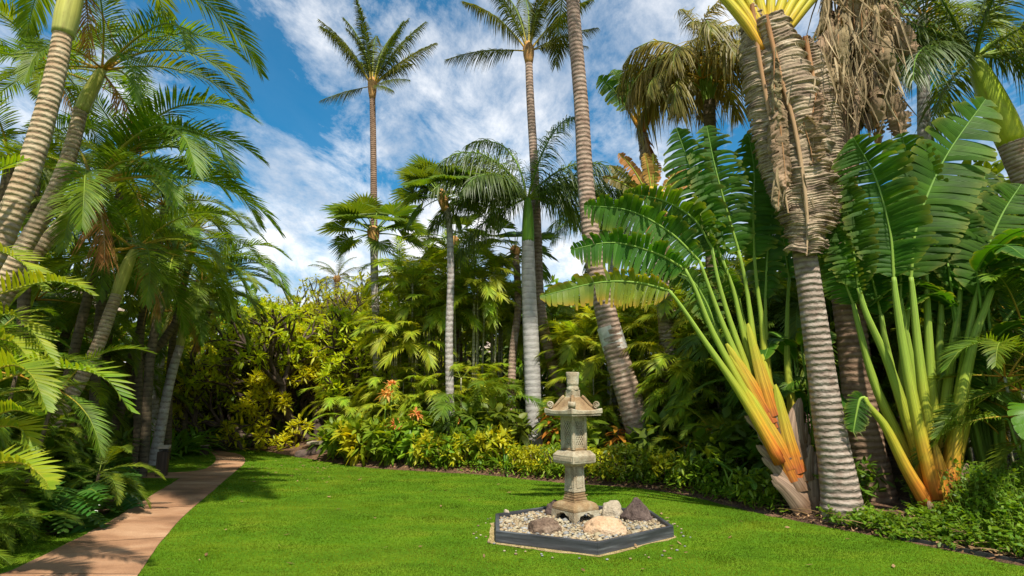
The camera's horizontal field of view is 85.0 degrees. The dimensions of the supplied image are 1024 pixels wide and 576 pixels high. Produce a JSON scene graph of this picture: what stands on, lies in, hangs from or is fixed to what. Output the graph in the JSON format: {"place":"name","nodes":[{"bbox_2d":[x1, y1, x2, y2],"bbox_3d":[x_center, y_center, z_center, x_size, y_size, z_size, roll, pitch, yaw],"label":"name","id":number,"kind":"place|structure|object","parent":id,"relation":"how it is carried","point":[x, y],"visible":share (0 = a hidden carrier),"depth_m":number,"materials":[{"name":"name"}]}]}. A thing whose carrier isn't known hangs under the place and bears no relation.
{"place":"outdoors","nodes":[
{"label":"outdoors","id":0,"kind":"place"},
{"bbox_2d":[15,488,121,536],"bbox_3d":[-10.016,3.434,9.528,11.362,0.001,4.339,-7,-13,32],"label":"soil bed","id":1,"kind":"object","parent":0,"point":[104,511],"visible":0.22,"depth_m":7.01,"materials":[{"name":"brown soil"}]},
{"bbox_2d":[0,445,86,552],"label":"areca palm","id":2,"kind":"object","parent":1,"relation":"on","point":[9,535],"visible":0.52,"depth_m":6.27,"materials":[{"name":"plant"}]},
{"bbox_2d":[0,410,105,501],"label":"areca palm","id":3,"kind":"object","parent":1,"relation":"on","point":[76,433],"visible":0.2,"depth_m":7.94,"materials":[{"name":"plant"}]},
{"bbox_2d":[18,483,113,533],"bbox_3d":[-5.420,2.711,6.687,1.144,0.701,1.305,7,-13,-34],"label":"philodendron","id":4,"kind":"object","parent":1,"relation":"on","point":[91,496],"visible":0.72,"depth_m":6.61,"materials":[{"name":"green plant"}]},
{"bbox_2d":[0,90,131,257],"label":"areca palm","id":5,"kind":"object","parent":1,"relation":"on","point":[5,180],"visible":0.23,"depth_m":9.49,"materials":[{"name":"plant"}]},
{"bbox_2d":[19,426,114,503],"bbox_3d":[-6.686,2.722,8.189,1.514,1.390,1.441,-9,-14,40],"label":"shrub","id":6,"kind":"object","parent":1,"relation":"on","point":[50,442],"visible":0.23,"depth_m":8.27,"materials":[{"name":"green plant"}]},
{"bbox_2d":[0,323,156,502],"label":"areca palm","id":7,"kind":"object","parent":1,"relation":"on","point":[8,392],"visible":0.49,"depth_m":6.96,"materials":[{"name":"plant"}]},
{"bbox_2d":[0,0,158,434],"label":"areca palm","id":8,"kind":"object","parent":1,"relation":"on","point":[24,299],"visible":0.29,"depth_m":9.99,"materials":[{"name":"plant"}]},
{"bbox_2d":[0,396,165,510],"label":"areca palm","id":9,"kind":"object","parent":1,"relation":"on","point":[109,474],"visible":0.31,"depth_m":7.52,"materials":[{"name":"plant"}]},
{"bbox_2d":[68,425,146,472],"bbox_3d":[-7.636,3.270,10.382,1.468,1.447,1.495,-7,-13,33],"label":"shrub","id":10,"kind":"object","parent":1,"relation":"on","point":[122,453],"visible":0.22,"depth_m":10.52,"materials":[{"name":"green plant"}]},
{"bbox_2d":[71,466,146,510],"bbox_3d":[-5.967,2.963,8.148,1.386,0.666,1.356,0,-11,0],"label":"philodendron","id":11,"kind":"object","parent":1,"relation":"on","point":[127,498],"visible":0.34,"depth_m":8.02,"materials":[{"name":"green plant"}]},
{"bbox_2d":[21,194,204,406],"bbox_3d":[-8.137,1.029,10.385,3.481,5.270,3.530,0,-11,0],"label":"areca palm","id":12,"kind":"object","parent":1,"relation":"on","point":[83,307],"visible":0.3,"depth_m":10.58,"materials":[{"name":"plant"}]},
{"bbox_2d":[0,83,233,438],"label":"areca palm","id":13,"kind":"object","parent":1,"relation":"on","point":[100,308],"visible":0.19,"depth_m":11.07,"materials":[{"name":"plant"}]},
{"bbox_2d":[0,197,250,445],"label":"manila palm","id":14,"kind":"object","parent":1,"relation":"on","point":[137,252],"visible":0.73,"depth_m":9.57,"materials":[{"name":"green plant"}]},
{"bbox_2d":[0,449,244,575],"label":"path","id":15,"kind":"structure","parent":0,"point":[127,542],"depth_m":6.48,"materials":[{"name":"concrete"}]},
{"bbox_2d":[0,0,254,303],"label":"manila palm","id":16,"kind":"object","parent":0,"point":[33,230],"visible":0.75,"depth_m":7.81,"materials":[{"name":"green plant"}]},
{"bbox_2d":[0,0,269,269],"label":"manila palm","id":17,"kind":"object","parent":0,"point":[18,196],"visible":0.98,"depth_m":6.44,"materials":[{"name":"beige plant"}]},
{"bbox_2d":[0,83,285,312],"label":"manila palm","id":18,"kind":"object","parent":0,"point":[79,204],"visible":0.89,"depth_m":7.68,"materials":[{"name":"green plant"}]},
{"bbox_2d":[0,447,1023,575],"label":"lawn","id":19,"kind":"structure","parent":0,"point":[445,531],"depth_m":6.37,"materials":[{"name":"green plant"}]},
{"bbox_2d":[0,465,83,564],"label":"areca palm","id":20,"kind":"object","parent":19,"relation":"on","point":[15,506],"visible":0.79,"depth_m":6.00,"materials":[{"name":"green plant"}]},
{"bbox_2d":[0,153,139,489],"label":"areca palm","id":21,"kind":"object","parent":19,"relation":"on","point":[48,481],"visible":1,"depth_m":4.73,"materials":[{"name":"green plant"}]},
{"bbox_2d":[0,256,159,444],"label":"areca palm","id":22,"kind":"object","parent":19,"relation":"on","point":[41,301],"visible":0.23,"depth_m":11.60,"materials":[{"name":"plant"}]},
{"bbox_2d":[0,303,167,443],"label":"areca palm","id":23,"kind":"object","parent":19,"relation":"on","point":[112,391],"visible":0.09,"depth_m":12.93,"materials":[{"name":"plant"}]},
{"bbox_2d":[33,282,152,384],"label":"areca palm","id":24,"kind":"object","parent":19,"relation":"on","point":[115,340],"visible":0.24,"depth_m":12.02,"materials":[{"name":"plant"}]},
{"bbox_2d":[70,151,248,468],"bbox_3d":[-8.235,0.523,12.442,3.763,7.036,3.543,7,-13,-31],"label":"areca palm","id":25,"kind":"object","parent":19,"relation":"on","point":[138,385],"visible":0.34,"depth_m":12.51,"materials":[{"name":"plant"}]},
{"bbox_2d":[67,196,264,477],"bbox_3d":[-7.348,1.082,11.623,3.558,5.630,3.699,0,-11,0],"label":"areca palm","id":26,"kind":"object","parent":19,"relation":"on","point":[146,420],"visible":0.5,"depth_m":11.36,"materials":[{"name":"plant"}]},
{"bbox_2d":[107,276,267,465],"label":"manila palm","id":27,"kind":"object","parent":19,"relation":"on","point":[161,421],"visible":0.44,"depth_m":13.19,"materials":[{"name":"green plant"}]},
{"bbox_2d":[96,238,297,446],"bbox_3d":[-7.187,1.510,13.200,4.232,5.382,3.486,0,-11,0],"label":"manila palm","id":28,"kind":"object","parent":19,"relation":"on","point":[172,327],"visible":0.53,"depth_m":12.86,"materials":[{"name":"plant"}]},
{"bbox_2d":[138,190,267,459],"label":"areca palm","id":29,"kind":"object","parent":19,"relation":"on","point":[222,242],"visible":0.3,"depth_m":14.56,"materials":[{"name":"plant"}]},
{"bbox_2d":[147,258,268,443],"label":"areca palm","id":30,"kind":"object","parent":19,"relation":"on","point":[184,425],"visible":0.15,"depth_m":16.88,"materials":[{"name":"plant"}]},
{"bbox_2d":[495,506,673,554],"bbox_3d":[0.820,2.852,6.694,2.060,0.147,2.100,0,-11,0],"label":"garden bed border","id":31,"kind":"object","parent":19,"relation":"on","point":[588,546],"visible":0.66,"depth_m":5.98,"materials":[{"name":"stone"}]},
{"bbox_2d":[499,509,664,540],"bbox_3d":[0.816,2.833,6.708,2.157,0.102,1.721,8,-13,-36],"label":"gravel","id":32,"kind":"structure","parent":31,"relation":"in","point":[512,523],"depth_m":6.57,"materials":[{"name":"beige gravel"}]},
{"bbox_2d":[544,372,602,524],"bbox_3d":[0.790,1.997,7.132,0.535,1.829,0.535,8,-13,-35],"label":"stone lantern","id":33,"kind":"object","parent":32,"relation":"on","point":[572,409],"visible":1,"depth_m":7.02,"materials":[{"name":"beige stone"}]},
{"bbox_2d":[583,516,626,536],"bbox_3d":[1.045,2.681,6.308,0.497,0.197,0.290,-2,-11,10],"label":"boulder","id":34,"kind":"object","parent":32,"relation":"on","point":[605,525],"visible":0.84,"depth_m":6.22,"materials":[{"name":"beige stone"}]},
{"bbox_2d":[0,0,1023,335],"label":"sky","id":35,"kind":"structure","parent":0,"point":[317,155],"materials":[{"name":"blue"}]},
{"bbox_2d":[596,64,684,371],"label":"traveller palm","id":36,"kind":"object","parent":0,"point":[610,83],"visible":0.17,"depth_m":15.06,"materials":[{"name":"green plant"}]},
{"bbox_2d":[260,415,1023,565],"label":"soil bed","id":37,"kind":"object","parent":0,"point":[896,472],"visible":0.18,"depth_m":9.59,"materials":[{"name":"brown soil"}]},
{"bbox_2d":[297,373,383,428],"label":"cane palm","id":38,"kind":"object","parent":37,"relation":"on","point":[347,406],"visible":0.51,"depth_m":15.10,"materials":[{"name":"green plant"}]},
{"bbox_2d":[328,419,370,465],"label":"shrub","id":39,"kind":"object","parent":37,"relation":"on","point":[347,441],"visible":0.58,"depth_m":12.94,"materials":[{"name":"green plant"}]},
{"bbox_2d":[340,410,386,466],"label":"shrub","id":40,"kind":"object","parent":37,"relation":"on","point":[355,423],"visible":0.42,"depth_m":12.96,"materials":[{"name":"green plant"}]},
{"bbox_2d":[315,192,434,422],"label":"fan palm","id":41,"kind":"object","parent":37,"relation":"on","point":[364,206],"visible":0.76,"depth_m":16.08,"materials":[{"name":"green plant"}]},
{"bbox_2d":[359,417,409,467],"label":"shrub","id":42,"kind":"object","parent":37,"relation":"on","point":[378,438],"visible":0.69,"depth_m":12.57,"materials":[{"name":"green plant"}]},
{"bbox_2d":[341,362,429,419],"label":"cane palm","id":43,"kind":"object","parent":37,"relation":"on","point":[374,383],"visible":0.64,"depth_m":14.48,"materials":[{"name":"green plant"}]},
{"bbox_2d":[342,290,458,411],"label":"cane palm","id":44,"kind":"object","parent":37,"relation":"on","point":[399,329],"visible":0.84,"depth_m":14.70,"materials":[{"name":"green plant"}]},
{"bbox_2d":[377,417,426,464],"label":"shrub","id":45,"kind":"object","parent":37,"relation":"on","point":[404,444],"visible":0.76,"depth_m":12.45,"materials":[{"name":"green plant"}]},
{"bbox_2d":[354,363,467,422],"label":"cane palm","id":46,"kind":"object","parent":37,"relation":"on","point":[406,395],"visible":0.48,"depth_m":14.11,"materials":[{"name":"green plant"}]},
{"bbox_2d":[358,235,471,410],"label":"cane palm","id":47,"kind":"object","parent":37,"relation":"on","point":[416,272],"visible":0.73,"depth_m":15.29,"materials":[{"name":"green plant"}]},
{"bbox_2d":[389,153,492,434],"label":"fan palm","id":48,"kind":"object","parent":37,"relation":"on","point":[419,173],"visible":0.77,"depth_m":13.64,"materials":[{"name":"green plant"}]},
{"bbox_2d":[397,362,506,451],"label":"cane palm","id":49,"kind":"object","parent":37,"relation":"on","point":[463,381],"visible":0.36,"depth_m":14.06,"materials":[{"name":"green plant"}]},
{"bbox_2d":[393,376,547,466],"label":"cane palm","id":50,"kind":"object","parent":37,"relation":"on","point":[441,403],"visible":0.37,"depth_m":12.90,"materials":[{"name":"green plant"}]},
{"bbox_2d":[406,230,551,401],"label":"cane palm","id":51,"kind":"object","parent":37,"relation":"on","point":[480,285],"visible":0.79,"depth_m":15.08,"materials":[{"name":"green plant"}]},
{"bbox_2d":[433,362,524,419],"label":"cane palm","id":52,"kind":"object","parent":37,"relation":"on","point":[490,373],"visible":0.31,"depth_m":14.43,"materials":[{"name":"green plant"}]},
{"bbox_2d":[467,423,517,466],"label":"shrub","id":53,"kind":"object","parent":37,"relation":"on","point":[502,440],"visible":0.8,"depth_m":11.85,"materials":[{"name":"yellow plant"}]},
{"bbox_2d":[456,266,538,402],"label":"cane palm","id":54,"kind":"object","parent":37,"relation":"on","point":[501,333],"visible":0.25,"depth_m":16.49,"materials":[{"name":"green plant"}]},
{"bbox_2d":[472,396,539,455],"bbox_3d":[-0.256,3.275,12.725,1.766,1.622,1.681,5,-12,-26],"label":"shrub","id":55,"kind":"object","parent":37,"relation":"on","point":[522,431],"visible":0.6,"depth_m":12.62,"materials":[{"name":"green plant"}]},
{"bbox_2d":[470,214,560,424],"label":"fan palm","id":56,"kind":"object","parent":37,"relation":"on","point":[515,251],"visible":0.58,"depth_m":15.74,"materials":[{"name":"green plant"}]},
{"bbox_2d":[409,115,630,447],"bbox_3d":[0.398,-0.194,14.637,6.275,8.617,5.049,0,-11,0],"label":"royal palm","id":57,"kind":"object","parent":37,"relation":"on","point":[507,192],"visible":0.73,"depth_m":14.31,"materials":[{"name":"green plant"}]},
{"bbox_2d":[443,0,599,399],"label":"coconut palm","id":58,"kind":"object","parent":37,"relation":"on","point":[534,25],"visible":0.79,"depth_m":16.86,"materials":[{"name":"green plant"}]},
{"bbox_2d":[481,280,588,433],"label":"cane palm","id":59,"kind":"object","parent":37,"relation":"on","point":[551,310],"visible":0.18,"depth_m":16.61,"materials":[{"name":"green plant"}]},
{"bbox_2d":[518,315,608,399],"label":"cane palm","id":60,"kind":"object","parent":37,"relation":"on","point":[543,361],"visible":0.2,"depth_m":14.65,"materials":[{"name":"green plant"}]},
{"bbox_2d":[532,366,613,445],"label":"cane palm","id":61,"kind":"object","parent":37,"relation":"on","point":[549,398],"visible":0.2,"depth_m":13.17,"materials":[{"name":"green plant"}]},
{"bbox_2d":[545,356,632,447],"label":"cane palm","id":62,"kind":"object","parent":37,"relation":"on","point":[608,408],"visible":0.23,"depth_m":12.99,"materials":[{"name":"green plant"}]},
{"bbox_2d":[536,303,657,443],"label":"cane palm","id":63,"kind":"object","parent":37,"relation":"on","point":[569,350],"visible":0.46,"depth_m":13.73,"materials":[{"name":"green plant"}]},
{"bbox_2d":[540,0,654,453],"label":"coconut palm","id":64,"kind":"object","parent":37,"relation":"on","point":[612,340],"visible":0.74,"depth_m":12.18,"materials":[{"name":"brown plant"}]},
{"bbox_2d":[413,451,789,514],"bbox_3d":[1.136,3.439,10.544,8.085,0.480,1.924,-9,-14,39],"label":"ground cover","id":65,"kind":"object","parent":37,"relation":"on","point":[715,488],"visible":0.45,"depth_m":9.79,"materials":[{"name":"green plant"}]},
{"bbox_2d":[594,441,650,482],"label":"shrub","id":66,"kind":"object","parent":37,"relation":"on","point":[624,454],"visible":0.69,"depth_m":10.04,"materials":[{"name":"green plant"}]},
{"bbox_2d":[613,442,666,482],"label":"shrub","id":67,"kind":"object","parent":37,"relation":"on","point":[633,455],"visible":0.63,"depth_m":9.96,"materials":[{"name":"green plant"}]},
{"bbox_2d":[590,295,702,434],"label":"cane palm","id":68,"kind":"object","parent":37,"relation":"on","point":[652,321],"visible":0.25,"depth_m":13.02,"materials":[{"name":"green plant"}]},
{"bbox_2d":[603,152,701,450],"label":"traveller palm","id":69,"kind":"object","parent":37,"relation":"on","point":[652,176],"visible":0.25,"depth_m":12.58,"materials":[{"name":"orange plant"}]},
{"bbox_2d":[622,408,691,469],"bbox_3d":[2.775,3.099,10.799,1.590,1.568,1.620,-3,-11,17],"label":"shrub","id":70,"kind":"object","parent":37,"relation":"on","point":[650,428],"visible":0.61,"depth_m":10.58,"materials":[{"name":"green plant"}]},
{"bbox_2d":[540,125,819,515],"bbox_3d":[2.462,0.215,7.893,4.014,5.859,1.055,3,-11,-16],"label":"traveller palm","id":71,"kind":"object","parent":37,"relation":"on","point":[787,453],"visible":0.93,"depth_m":8.11,"materials":[{"name":"green plant"}]},
{"bbox_2d":[614,0,751,410],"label":"fishtail palm","id":72,"kind":"object","parent":37,"relation":"on","point":[667,81],"visible":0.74,"depth_m":13.47,"materials":[{"name":"plant"}]},
{"bbox_2d":[633,353,753,462],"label":"cane palm","id":73,"kind":"object","parent":37,"relation":"on","point":[706,391],"visible":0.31,"depth_m":10.76,"materials":[{"name":"green plant"}]},
{"bbox_2d":[648,356,742,445],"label":"cane palm","id":74,"kind":"object","parent":37,"relation":"on","point":[710,363],"visible":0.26,"depth_m":10.56,"materials":[{"name":"green plant"}]},
{"bbox_2d":[620,315,776,426],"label":"cane palm","id":75,"kind":"object","parent":37,"relation":"on","point":[680,374],"visible":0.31,"depth_m":11.09,"materials":[{"name":"green plant"}]},
{"bbox_2d":[649,405,756,470],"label":"areca palm","id":76,"kind":"object","parent":37,"relation":"on","point":[683,434],"visible":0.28,"depth_m":10.01,"materials":[{"name":"plant"}]},
{"bbox_2d":[620,255,790,411],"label":"cane palm","id":77,"kind":"object","parent":37,"relation":"on","point":[663,307],"visible":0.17,"depth_m":11.69,"materials":[{"name":"green plant"}]},
{"bbox_2d":[687,452,738,493],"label":"shrub","id":78,"kind":"object","parent":37,"relation":"on","point":[708,468],"visible":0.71,"depth_m":8.81,"materials":[{"name":"green plant"}]},
{"bbox_2d":[682,406,766,486],"bbox_3d":[3.631,2.742,9.358,1.561,1.506,1.640,-7,-13,34],"label":"shrub","id":79,"kind":"object","parent":37,"relation":"on","point":[703,444],"visible":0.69,"depth_m":9.19,"materials":[{"name":"green plant"}]},
{"bbox_2d":[676,356,810,476],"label":"cane palm","id":80,"kind":"object","parent":37,"relation":"on","point":[723,402],"visible":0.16,"depth_m":10.46,"materials":[{"name":"green plant"}]},
{"bbox_2d":[730,466,783,506],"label":"shrub","id":81,"kind":"object","parent":37,"relation":"on","point":[771,489],"visible":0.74,"depth_m":7.91,"materials":[{"name":"green plant"}]},
{"bbox_2d":[653,254,882,425],"bbox_3d":[4.861,1.415,10.847,4.132,4.120,3.910,0,-11,0],"label":"cane palm","id":82,"kind":"object","parent":37,"relation":"on","point":[692,341],"visible":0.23,"depth_m":10.42,"materials":[{"name":"green plant"}]},
{"bbox_2d":[719,0,864,524],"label":"traveller palm","id":83,"kind":"object","parent":37,"relation":"on","point":[797,137],"visible":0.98,"depth_m":7.71,"materials":[{"name":"brown plant"}]},
{"bbox_2d":[688,353,899,438],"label":"cane palm","id":84,"kind":"object","parent":37,"relation":"on","point":[779,380],"visible":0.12,"depth_m":9.05,"materials":[{"name":"green plant"}]},
{"bbox_2d":[670,244,923,395],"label":"cane palm","id":85,"kind":"object","parent":37,"relation":"on","point":[749,273],"visible":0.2,"depth_m":10.29,"materials":[{"name":"green plant"}]},
{"bbox_2d":[724,328,877,450],"bbox_3d":[4.348,1.803,8.680,2.551,2.442,2.081,8,-13,-35],"label":"heliconia","id":86,"kind":"object","parent":37,"relation":"on","point":[778,342],"visible":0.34,"depth_m":8.47,"materials":[{"name":"green plant"}]},
{"bbox_2d":[739,275,950,425],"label":"cane palm","id":87,"kind":"object","parent":37,"relation":"on","point":[873,317],"visible":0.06,"depth_m":10.07,"materials":[{"name":"green plant"}]},
{"bbox_2d":[807,0,924,502],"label":"traveller palm","id":88,"kind":"object","parent":37,"relation":"on","point":[857,41],"visible":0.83,"depth_m":8.21,"materials":[{"name":"plant"}]},
{"bbox_2d":[853,455,895,504],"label":"shrub","id":89,"kind":"object","parent":37,"relation":"on","point":[868,479],"visible":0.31,"depth_m":7.30,"materials":[{"name":"green plant"}]},
{"bbox_2d":[811,0,1023,358],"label":"areca palm","id":90,"kind":"object","parent":37,"relation":"on","point":[921,99],"visible":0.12,"depth_m":11.37,"materials":[{"name":"green plant"}]},
{"bbox_2d":[816,457,1023,557],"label":"ground cover","id":91,"kind":"object","parent":37,"relation":"on","point":[951,523],"depth_m":6.26,"materials":[{"name":"green plant"}]},
{"bbox_2d":[817,96,1023,513],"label":"traveller palm","id":92,"kind":"object","parent":37,"relation":"on","point":[920,205],"visible":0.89,"depth_m":7.46,"materials":[{"name":"green plant"}]},
{"bbox_2d":[867,228,1023,481],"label":"heliconia","id":93,"kind":"object","parent":37,"relation":"on","point":[983,438],"visible":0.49,"depth_m":7.28,"materials":[{"name":"green plant"}]},
{"bbox_2d":[871,290,1023,474],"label":"areca palm","id":94,"kind":"object","parent":37,"relation":"on","point":[896,358],"visible":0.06,"depth_m":8.96,"materials":[{"name":"plant"}]},
{"bbox_2d":[890,266,1023,471],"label":"areca palm","id":95,"kind":"object","parent":37,"relation":"on","point":[998,361],"visible":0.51,"depth_m":6.97,"materials":[{"name":"plant"}]},
{"bbox_2d":[890,0,1023,204],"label":"foxtail palm","id":96,"kind":"object","parent":37,"relation":"on","point":[950,46],"visible":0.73,"depth_m":9.19,"materials":[{"name":"green plant"}]},
{"bbox_2d":[928,390,1023,482],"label":"areca palm","id":97,"kind":"object","parent":37,"relation":"on","point":[1009,446],"visible":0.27,"depth_m":6.84,"materials":[{"name":"plant"}]},
{"bbox_2d":[971,385,1023,466],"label":"heliconia","id":98,"kind":"object","parent":37,"relation":"on","point":[1016,407],"visible":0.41,"depth_m":6.76,"materials":[{"name":"green plant"}]},
{"label":"far soil bed","id":99,"kind":"structure","parent":0,"visible":0},
{"bbox_2d":[54,309,222,438],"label":"areca palm","id":100,"kind":"object","parent":99,"relation":"on","point":[161,358],"visible":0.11,"depth_m":16.07,"materials":[{"name":"plant"}]},
{"bbox_2d":[107,292,227,435],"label":"manila palm","id":101,"kind":"object","parent":99,"relation":"on","point":[155,402],"visible":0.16,"depth_m":15.72,"materials":[{"name":"green plant"}]},
{"label":"verge soil","id":102,"kind":"structure","parent":0,"visible":0},
{"bbox_2d":[159,321,372,452],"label":"plumeria tree","id":103,"kind":"object","parent":102,"relation":"on","point":[260,385],"visible":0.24,"depth_m":16.61,"materials":[{"name":"green plant"}]},
{"bbox_2d":[215,274,355,390],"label":"plumeria tree","id":104,"kind":"object","parent":102,"relation":"on","point":[321,287],"visible":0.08,"depth_m":22.56,"materials":[{"name":"green plant"}]},
{"bbox_2d":[159,296,429,450],"bbox_3d":[-6.347,3.427,17.610,8.882,6.396,6.420,0,-11,0],"label":"plumeria tree","id":105,"kind":"object","parent":102,"relation":"on","point":[272,347],"visible":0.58,"depth_m":16.73,"materials":[{"name":"green plant"}]},
{"bbox_2d":[293,271,443,405],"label":"plumeria tree","id":106,"kind":"object","parent":102,"relation":"on","point":[339,302],"visible":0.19,"depth_m":19.75,"materials":[{"name":"green plant"}]},
{"bbox_2d":[317,0,438,369],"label":"coconut palm","id":107,"kind":"object","parent":102,"relation":"on","point":[378,62],"visible":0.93,"depth_m":22.14,"materials":[{"name":"green plant"}]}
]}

